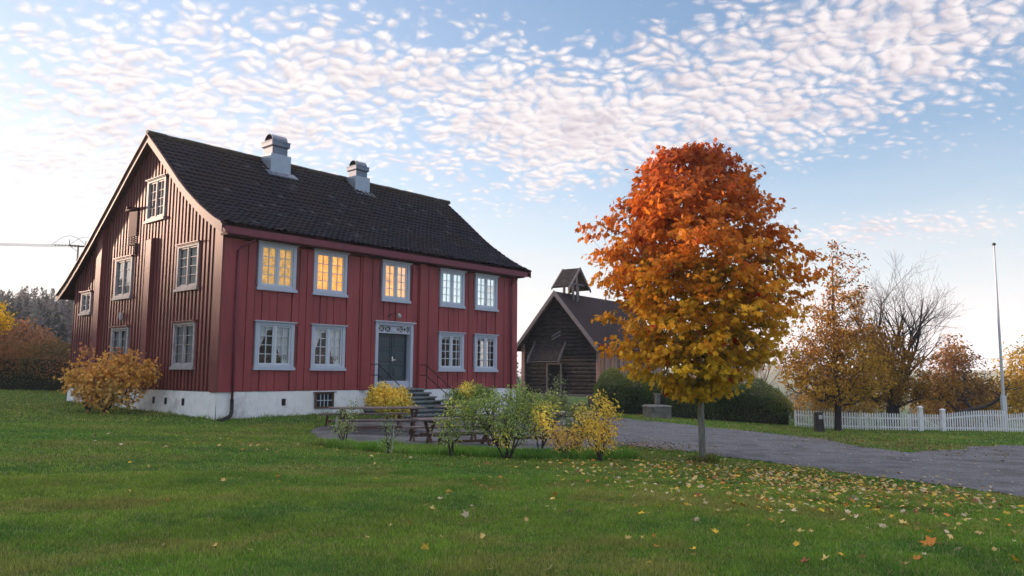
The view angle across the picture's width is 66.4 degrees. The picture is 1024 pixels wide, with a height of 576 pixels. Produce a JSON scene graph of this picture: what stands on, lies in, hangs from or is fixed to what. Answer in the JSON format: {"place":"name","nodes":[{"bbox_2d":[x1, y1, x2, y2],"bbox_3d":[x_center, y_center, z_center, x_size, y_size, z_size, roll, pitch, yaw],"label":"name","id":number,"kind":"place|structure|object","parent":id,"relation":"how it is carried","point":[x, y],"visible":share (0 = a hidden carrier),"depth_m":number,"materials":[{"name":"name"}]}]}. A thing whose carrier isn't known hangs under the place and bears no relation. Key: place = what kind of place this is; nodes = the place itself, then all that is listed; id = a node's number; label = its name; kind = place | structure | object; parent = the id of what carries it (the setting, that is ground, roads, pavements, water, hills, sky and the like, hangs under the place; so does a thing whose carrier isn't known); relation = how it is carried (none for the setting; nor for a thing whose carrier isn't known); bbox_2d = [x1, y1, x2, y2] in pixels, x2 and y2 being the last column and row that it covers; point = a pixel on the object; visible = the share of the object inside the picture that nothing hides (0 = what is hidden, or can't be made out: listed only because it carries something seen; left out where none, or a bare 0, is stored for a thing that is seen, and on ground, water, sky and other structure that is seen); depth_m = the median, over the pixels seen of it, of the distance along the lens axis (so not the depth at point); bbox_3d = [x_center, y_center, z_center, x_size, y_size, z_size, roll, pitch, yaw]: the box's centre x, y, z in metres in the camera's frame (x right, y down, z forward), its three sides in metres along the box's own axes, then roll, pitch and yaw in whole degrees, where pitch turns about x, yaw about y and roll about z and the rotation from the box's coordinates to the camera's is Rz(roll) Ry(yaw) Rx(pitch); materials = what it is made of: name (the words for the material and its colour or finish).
{"place":"outdoors","nodes":[
{"label":"outdoors","id":0,"kind":"place"},
{"bbox_2d":[0,317,1023,575],"bbox_3d":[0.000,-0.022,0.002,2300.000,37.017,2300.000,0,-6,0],"label":"ground","id":1,"kind":"structure","parent":0,"point":[376,469],"depth_m":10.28,"materials":[{"name":"green plant"}]},
{"bbox_2d":[0,301,17,334],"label":"yellow maple","id":2,"kind":"object","parent":1,"relation":"on","point":[3,317],"visible":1,"depth_m":41.98,"materials":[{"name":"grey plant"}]},
{"bbox_2d":[0,315,64,358],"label":"orange tree","id":3,"kind":"object","parent":1,"relation":"on","point":[29,335],"visible":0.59,"depth_m":49.92,"materials":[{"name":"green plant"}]},
{"bbox_2d":[0,336,70,390],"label":"beech hedge","id":4,"kind":"object","parent":1,"relation":"on","point":[25,373],"visible":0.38,"depth_m":40.24,"materials":[{"name":"brown plant"}]},
{"bbox_2d":[0,286,73,359],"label":"hillside wood","id":5,"kind":"object","parent":1,"relation":"on","point":[57,317],"visible":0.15,"depth_m":175.74,"materials":[{"name":"grey plant"}]},
{"bbox_2d":[52,236,88,340],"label":"power pole","id":6,"kind":"object","parent":1,"relation":"on","point":[71,246],"visible":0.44,"depth_m":121.03,"materials":[{"name":"brown wood"}]},
{"bbox_2d":[1,245,60,246],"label":"power line","id":7,"kind":"object","parent":6,"relation":"attached to","point":[43,246],"visible":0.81,"depth_m":120.94,"materials":[{"name":"black metal"}]},
{"bbox_2d":[53,342,162,413],"bbox_3d":[-14.404,3.223,27.912,3.858,2.589,2.332,0,-6,0],"label":"golden maple bush","id":8,"kind":"object","parent":1,"relation":"on","point":[109,391],"visible":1,"depth_m":27.65,"materials":[{"name":"yellow plant"}]},
{"bbox_2d":[58,398,361,419],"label":"wall foot grass","id":9,"kind":"structure","parent":1,"relation":"on","point":[168,412],"depth_m":27.77,"materials":[{"name":"green plant"}]},
{"bbox_2d":[55,130,531,421],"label":"red house","id":10,"kind":"structure","parent":1,"relation":"on","point":[229,283],"depth_m":30.35,"materials":[{"name":"paint"}]},
{"bbox_2d":[78,290,92,315],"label":"window","id":11,"kind":"structure","parent":10,"relation":"in","point":[84,310],"depth_m":33.56,"materials":[{"name":"grey paint"}]},
{"bbox_2d":[109,325,129,367],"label":"window","id":12,"kind":"structure","parent":10,"relation":"in","point":[116,340],"depth_m":31.02,"materials":[{"name":"grey paint"}]},
{"bbox_2d":[111,255,133,300],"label":"window","id":13,"kind":"structure","parent":10,"relation":"in","point":[120,274],"depth_m":31.30,"materials":[{"name":"grey paint"}]},
{"bbox_2d":[143,174,168,223],"bbox_3d":[-13.591,-3.379,29.921,1.690,1.720,0.219,-5,-8,41],"label":"window","id":14,"kind":"structure","parent":10,"relation":"in","point":[158,204],"depth_m":29.92,"materials":[{"name":"grey paint"}]},
{"bbox_2d":[169,320,196,369],"bbox_3d":[-11.525,2.005,27.477,1.740,1.710,0.219,-5,-8,41],"label":"window","id":15,"kind":"structure","parent":10,"relation":"in","point":[179,361],"depth_m":27.49,"materials":[{"name":"grey paint"}]},
{"bbox_2d":[173,240,200,291],"bbox_3d":[-11.508,-0.753,27.779,1.740,1.720,0.219,-5,-8,41],"label":"window","id":16,"kind":"structure","parent":10,"relation":"in","point":[183,281],"depth_m":27.80,"materials":[{"name":"grey paint"}]},
{"bbox_2d":[252,320,297,369],"bbox_3d":[-8.327,2.023,27.451,0.219,1.710,1.680,-5,-8,41],"label":"window","id":17,"kind":"structure","parent":10,"relation":"in","point":[283,333],"depth_m":27.49,"materials":[{"name":"grey paint"}]},
{"bbox_2d":[255,240,299,292],"bbox_3d":[-8.316,-0.737,27.745,0.219,1.720,1.660,-5,-8,41],"label":"window","id":18,"kind":"structure","parent":10,"relation":"in","point":[276,262],"depth_m":27.74,"materials":[{"name":"grey paint"}]},
{"bbox_2d":[313,392,333,408],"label":"basement window","id":19,"kind":"structure","parent":10,"relation":"in","point":[321,399],"depth_m":28.80,"materials":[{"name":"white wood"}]},
{"bbox_2d":[309,323,347,370],"bbox_3d":[-6.844,2.216,29.131,0.219,1.710,1.640,-5,-8,41],"label":"window","id":20,"kind":"structure","parent":10,"relation":"in","point":[335,334],"depth_m":29.17,"materials":[{"name":"grey paint"}]},
{"bbox_2d":[312,248,350,297],"bbox_3d":[-6.826,-0.542,29.433,0.219,1.720,1.640,-5,-8,41],"label":"window","id":21,"kind":"structure","parent":10,"relation":"in","point":[330,269],"depth_m":29.44,"materials":[{"name":"grey paint"}]},
{"bbox_2d":[378,333,390,380],"bbox_3d":[-5.179,2.767,31.304,0.080,1.880,0.816,-5,-8,41],"label":"door leaf","id":22,"kind":"structure","parent":10,"relation":"in","point":[384,344],"depth_m":31.34,"materials":[{"name":"blue paint"}]},
{"bbox_2d":[380,259,411,303],"bbox_3d":[-4.716,-0.242,31.820,0.219,1.670,1.580,-5,-8,41],"label":"window","id":23,"kind":"structure","parent":10,"relation":"in","point":[395,275],"depth_m":31.81,"materials":[{"name":"grey paint"}]},
{"bbox_2d":[390,334,406,380],"bbox_3d":[-4.617,2.836,31.903,0.130,1.880,0.816,-5,-8,41],"label":"door leaf","id":24,"kind":"structure","parent":10,"relation":"in","point":[397,368],"depth_m":31.88,"materials":[{"name":"blue paint"}]},
{"bbox_2d":[437,331,466,371],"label":"window","id":25,"kind":"structure","parent":10,"relation":"in","point":[459,336],"depth_m":33.90,"materials":[{"name":"grey paint"}]},
{"bbox_2d":[438,268,466,308],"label":"window","id":26,"kind":"structure","parent":10,"relation":"in","point":[451,281],"depth_m":34.21,"materials":[{"name":"grey paint"}]},
{"bbox_2d":[477,341,488,366],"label":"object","id":27,"kind":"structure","parent":10,"relation":"in","point":[478,350],"depth_m":38.64,"materials":[{"name":"white fabric"}]},
{"bbox_2d":[473,333,498,371],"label":"window","id":28,"kind":"structure","parent":10,"relation":"in","point":[477,337],"depth_m":35.49,"materials":[{"name":"grey paint"}]},
{"bbox_2d":[474,273,499,311],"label":"window","id":29,"kind":"structure","parent":10,"relation":"in","point":[485,285],"depth_m":35.82,"materials":[{"name":"grey paint"}]},
{"bbox_2d":[327,399,364,441],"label":"rose shrub","id":30,"kind":"object","parent":1,"relation":"on","point":[344,424],"visible":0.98,"depth_m":19.29,"materials":[{"name":"green plant"}]},
{"bbox_2d":[373,407,404,453],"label":"rose shrub","id":31,"kind":"object","parent":1,"relation":"on","point":[387,443],"visible":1,"depth_m":17.48,"materials":[{"name":"green plant"}]},
{"bbox_2d":[363,380,416,418],"bbox_3d":[-4.324,4.004,27.645,1.991,1.504,1.526,0,-6,0],"label":"yellow bush","id":32,"kind":"object","parent":1,"relation":"on","point":[383,396],"visible":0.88,"depth_m":27.38,"materials":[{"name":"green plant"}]},
{"bbox_2d":[430,404,469,455],"bbox_3d":[-1.395,3.182,17.405,0.911,1.225,0.779,0,-6,0],"label":"rose shrub","id":33,"kind":"object","parent":1,"relation":"on","point":[450,429],"visible":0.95,"depth_m":17.41,"materials":[{"name":"green plant"}]},
{"bbox_2d":[461,510,468,516],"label":"fallen leaf","id":34,"kind":"object","parent":1,"relation":"on","point":[465,513],"visible":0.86,"depth_m":8.92,"materials":[{"name":"beige plant"}]},
{"bbox_2d":[302,437,643,459],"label":"grass verge","id":35,"kind":"object","parent":1,"relation":"on","point":[494,452],"depth_m":17.89,"materials":[{"name":"green plant"}]},
{"bbox_2d":[443,382,565,458],"bbox_3d":[-0.160,2.911,17.205,2.762,1.777,1.346,0,-6,0],"label":"green shrub","id":36,"kind":"object","parent":1,"relation":"on","point":[472,412],"visible":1,"depth_m":17.16,"materials":[{"name":"green plant"}]},
{"bbox_2d":[0,422,1023,509],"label":"lawn grass","id":37,"kind":"structure","parent":1,"relation":"on","point":[73,430],"depth_m":15.70,"materials":[{"name":"green plant"}]},
{"bbox_2d":[28,426,1023,550],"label":"leaf litter","id":38,"kind":"object","parent":1,"relation":"on","point":[787,481],"visible":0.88,"depth_m":14.27,"materials":[{"name":"yellow plant"}]},
{"bbox_2d":[537,414,597,453],"bbox_3d":[1.276,3.371,17.811,1.395,1.108,1.006,0,-6,0],"label":"yellow shrub","id":39,"kind":"object","parent":1,"relation":"on","point":[563,441],"visible":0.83,"depth_m":17.84,"materials":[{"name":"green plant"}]},
{"bbox_2d":[559,413,596,447],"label":"green shrub","id":40,"kind":"object","parent":1,"relation":"on","point":[567,425],"visible":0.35,"depth_m":20.24,"materials":[{"name":"green plant"}]},
{"bbox_2d":[517,267,662,407],"bbox_3d":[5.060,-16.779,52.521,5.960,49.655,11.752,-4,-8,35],"label":"log storehouse","id":41,"kind":"structure","parent":1,"relation":"on","point":[561,334],"depth_m":47.59,"materials":[{"name":"brown roof shingles"},{"name":"dark brown tarred wood"},{"name":"grey stone"}]},
{"bbox_2d":[549,365,559,392],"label":"door","id":42,"kind":"structure","parent":41,"relation":"in","point":[553,371],"depth_m":47.39,"materials":[{"name":"black wood"}]},
{"bbox_2d":[570,389,625,460],"bbox_3d":[1.894,3.054,17.355,1.241,1.632,1.004,0,-6,0],"label":"yellow shrub","id":43,"kind":"object","parent":1,"relation":"on","point":[601,439],"visible":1,"depth_m":17.27,"materials":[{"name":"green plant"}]},
{"bbox_2d":[642,393,671,418],"bbox_3d":[7.302,5.990,39.484,1.199,1.320,1.080,3,-7,-20],"label":"stone fountain","id":44,"kind":"object","parent":1,"relation":"on","point":[657,409],"visible":0.88,"depth_m":39.08,"materials":[{"name":"grey stone"}]},
{"bbox_2d":[591,366,794,424],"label":"clipped hedge","id":45,"kind":"object","parent":1,"relation":"on","point":[770,406],"visible":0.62,"depth_m":41.56,"materials":[{"name":"green plant"}]},
{"bbox_2d":[686,451,721,463],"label":"grass tuft","id":46,"kind":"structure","parent":1,"relation":"on","point":[712,458],"depth_m":17.73,"materials":[{"name":"green plant"}]},
{"bbox_2d":[575,137,838,457],"bbox_3d":[4.348,0.293,18.205,5.445,7.609,5.502,5,-8,-38],"label":"maple tree","id":47,"kind":"object","parent":1,"relation":"on","point":[658,212],"visible":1,"depth_m":17.35,"materials":[{"name":"orange plant"}]},
{"bbox_2d":[723,330,771,384],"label":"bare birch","id":48,"kind":"object","parent":1,"relation":"on","point":[755,371],"depth_m":58.71,"materials":[{"name":"plant"}]},
{"bbox_2d":[739,345,791,394],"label":"bare birch","id":49,"kind":"object","parent":1,"relation":"on","point":[766,373],"visible":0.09,"depth_m":65.13,"materials":[{"name":"grey plant"}]},
{"bbox_2d":[517,355,1020,429],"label":"valley wood","id":50,"kind":"object","parent":1,"relation":"on","point":[786,392],"visible":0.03,"depth_m":240.29,"materials":[{"name":"plant"}]},
{"bbox_2d":[813,412,824,431],"bbox_3d":[13.565,5.976,34.565,0.407,0.980,0.278,0,-6,0],"label":"post stone","id":51,"kind":"object","parent":1,"relation":"on","point":[818,422],"visible":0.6,"depth_m":34.45,"materials":[{"name":"grey stone"}]},
{"bbox_2d":[768,239,897,430],"bbox_3d":[15.448,2.274,37.665,5.122,9.306,4.980,5,-8,-37],"label":"golden tree","id":52,"kind":"object","parent":1,"relation":"on","point":[843,340],"visible":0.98,"depth_m":37.07,"materials":[{"name":"orange plant"}]},
{"bbox_2d":[787,380,907,424],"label":"bush","id":53,"kind":"object","parent":1,"relation":"on","point":[864,408],"visible":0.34,"depth_m":57.00,"materials":[{"name":"orange plant"}]},
{"bbox_2d":[794,410,918,430],"bbox_3d":[17.386,6.705,39.269,5.982,1.097,0.954,-1,-6,9],"label":"picket fence","id":54,"kind":"object","parent":1,"relation":"on","point":[867,426],"visible":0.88,"depth_m":39.15,"materials":[{"name":"white paint"}]},
{"bbox_2d":[805,251,968,428],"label":"bare tree","id":55,"kind":"object","parent":1,"relation":"on","point":[917,335],"visible":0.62,"depth_m":43.46,"materials":[{"name":"brown plant"}]},
{"bbox_2d":[830,321,970,428],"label":"golden tree","id":56,"kind":"object","parent":1,"relation":"on","point":[895,394],"visible":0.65,"depth_m":40.83,"materials":[{"name":"orange plant"}]},
{"bbox_2d":[917,406,923,430],"bbox_3d":[20.488,6.600,39.249,0.260,1.350,0.260,0,-6,0],"label":"gate post","id":57,"kind":"object","parent":1,"relation":"on","point":[920,413],"visible":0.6,"depth_m":39.16,"materials":[{"name":"white paint"}]},
{"bbox_2d":[923,414,940,429],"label":"picket gate","id":58,"kind":"structure","parent":57,"relation":"attached to","point":[932,422],"depth_m":39.23,"materials":[{"name":"white paint"}]},
{"bbox_2d":[919,535,937,545],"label":"fallen leaf","id":59,"kind":"object","parent":1,"relation":"on","point":[928,541],"visible":1,"depth_m":7.75,"materials":[{"name":"orange plant"}]},
{"bbox_2d":[939,409,945,430],"bbox_3d":[21.608,6.671,39.242,0.260,1.230,0.260,0,-6,0],"label":"gate post","id":60,"kind":"object","parent":1,"relation":"on","point":[943,419],"visible":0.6,"depth_m":39.17,"materials":[{"name":"white paint"}]},
{"bbox_2d":[906,333,1000,429],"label":"copper tree","id":61,"kind":"object","parent":1,"relation":"on","point":[945,359],"visible":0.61,"depth_m":49.68,"materials":[{"name":"orange plant"}]},
{"bbox_2d":[909,376,1013,430],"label":"bush","id":62,"kind":"object","parent":1,"relation":"on","point":[914,407],"visible":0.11,"depth_m":52.92,"materials":[{"name":"orange plant"}]},
{"bbox_2d":[922,353,1023,429],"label":"bare tree","id":63,"kind":"object","parent":1,"relation":"on","point":[972,408],"visible":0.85,"depth_m":41.38,"materials":[{"name":"brown plant"}]},
{"bbox_2d":[946,410,1023,431],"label":"picket fence","id":64,"kind":"object","parent":1,"relation":"on","point":[1005,423],"visible":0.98,"depth_m":39.41,"materials":[{"name":"white paint"}]},
{"bbox_2d":[973,335,1023,431],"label":"golden tree","id":65,"kind":"object","parent":1,"relation":"on","point":[1016,401],"visible":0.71,"depth_m":51.23,"materials":[{"name":"yellow plant"}]},
{"bbox_2d":[992,243,1007,430],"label":"flagpole","id":66,"kind":"object","parent":1,"relation":"on","point":[1003,400],"visible":0.8,"depth_m":40.83,"materials":[{"name":"white metal"}]},
{"bbox_2d":[0,389,1023,452],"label":"lawn grass","id":67,"kind":"structure","parent":0,"point":[771,429],"depth_m":30.49,"materials":[{"name":"green plant"}]},
{"bbox_2d":[0,0,1023,375],"label":"sky","id":68,"kind":"structure","parent":0,"point":[896,127],"materials":[{"name":"blue"}]},
{"bbox_2d":[310,411,1023,496],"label":"gravel road","id":69,"kind":"structure","parent":0,"point":[967,471],"depth_m":22.20,"materials":[{"name":"grey gravel"}]},
{"bbox_2d":[319,413,407,426],"bbox_3d":[-4.778,4.271,25.181,2.800,0.484,0.432,2,-7,-18],"label":"bench","id":70,"kind":"object","parent":69,"relation":"on","point":[327,421],"visible":0.61,"depth_m":25.04,"materials":[{"name":"brown wood"}]},
{"bbox_2d":[332,419,417,433],"bbox_3d":[-4.027,4.154,23.283,2.600,0.483,0.432,2,-7,-18],"label":"bench","id":71,"kind":"object","parent":69,"relation":"on","point":[386,427],"visible":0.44,"depth_m":23.27,"materials":[{"name":"brown wood"}]},
{"bbox_2d":[329,406,426,432],"bbox_3d":[-4.180,4.095,24.294,2.908,0.787,0.892,2,-7,-18],"label":"picnic table","id":72,"kind":"object","parent":69,"relation":"on","point":[414,408],"visible":0.7,"depth_m":24.21,"materials":[{"name":"brown wood"}]},
{"bbox_2d":[363,388,458,418],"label":"stone steps","id":73,"kind":"structure","parent":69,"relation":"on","point":[420,397],"depth_m":30.59,"materials":[{"name":"grey stone"}]},
{"bbox_2d":[371,364,407,400],"bbox_3d":[-4.693,3.859,29.788,2.172,1.946,0.036,-5,-8,41],"label":"handrail","id":74,"kind":"object","parent":73,"relation":"on","point":[387,373],"visible":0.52,"depth_m":30.13,"materials":[{"name":"black metal"}]},
{"bbox_2d":[420,365,453,402],"bbox_3d":[-3.045,4.074,31.656,2.172,1.946,0.036,-5,-8,41],"label":"handrail","id":75,"kind":"object","parent":73,"relation":"on","point":[434,382],"visible":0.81,"depth_m":31.78,"materials":[{"name":"black metal"}]},
{"bbox_2d":[402,425,476,441],"bbox_3d":[-1.927,4.122,21.981,2.300,0.482,0.432,3,-7,-22],"label":"bench","id":76,"kind":"object","parent":69,"relation":"on","point":[412,434],"visible":0.44,"depth_m":21.70,"materials":[{"name":"brown wood"}]},
{"bbox_2d":[411,416,502,445],"bbox_3d":[-1.480,3.884,20.999,2.310,0.787,0.942,3,-7,-24],"label":"picnic table","id":77,"kind":"object","parent":69,"relation":"on","point":[425,420],"visible":0.4,"depth_m":20.73,"materials":[{"name":"brown wood"}]},
{"bbox_2d":[433,405,503,425],"bbox_3d":[-1.481,4.466,26.972,2.305,0.787,0.892,4,-7,-30],"label":"picnic table","id":78,"kind":"object","parent":69,"relation":"on","point":[445,408],"visible":0.32,"depth_m":26.68,"materials":[{"name":"brown wood"}]},
{"bbox_2d":[429,430,510,447],"bbox_3d":[-1.025,3.911,20.043,2.200,0.484,0.432,3,-7,-20],"label":"bench","id":79,"kind":"object","parent":69,"relation":"on","point":[473,440],"visible":0.36,"depth_m":19.97,"materials":[{"name":"brown wood"}]},
{"bbox_2d":[440,380,502,414],"bbox_3d":[-1.555,4.433,31.012,2.557,1.621,1.609,2,-6,-16],"label":"green bush","id":80,"kind":"object","parent":69,"relation":"on","point":[475,392],"visible":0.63,"depth_m":30.86,"materials":[{"name":"green plant"}]},
{"bbox_2d":[492,428,554,444],"bbox_3d":[0.223,4.133,21.579,1.900,0.483,0.432,2,-6,-12],"label":"bench","id":81,"kind":"object","parent":69,"relation":"on","point":[539,437],"visible":0.09,"depth_m":21.59,"materials":[{"name":"brown wood"}]},
{"bbox_2d":[525,374,590,448],"bbox_3d":[1.050,3.174,19.784,1.893,2.012,1.034,2,-6,-15],"label":"green shrub","id":82,"kind":"object","parent":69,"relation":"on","point":[567,411],"visible":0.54,"depth_m":19.76,"materials":[{"name":"green plant"}]},
{"bbox_2d":[546,423,600,438],"bbox_3d":[1.871,4.514,24.556,2.200,0.482,0.432,3,-7,-24],"label":"bench","id":83,"kind":"object","parent":69,"relation":"on","point":[569,425],"visible":0.07,"depth_m":24.35,"materials":[{"name":"brown wood"}]},
{"bbox_2d":[547,412,602,436],"bbox_3d":[1.969,4.497,25.664,2.204,0.786,0.892,3,-7,-24],"label":"picnic table","id":84,"kind":"object","parent":69,"relation":"on","point":[557,415],"visible":0.23,"depth_m":25.42,"materials":[{"name":"brown wood"}]}
]}

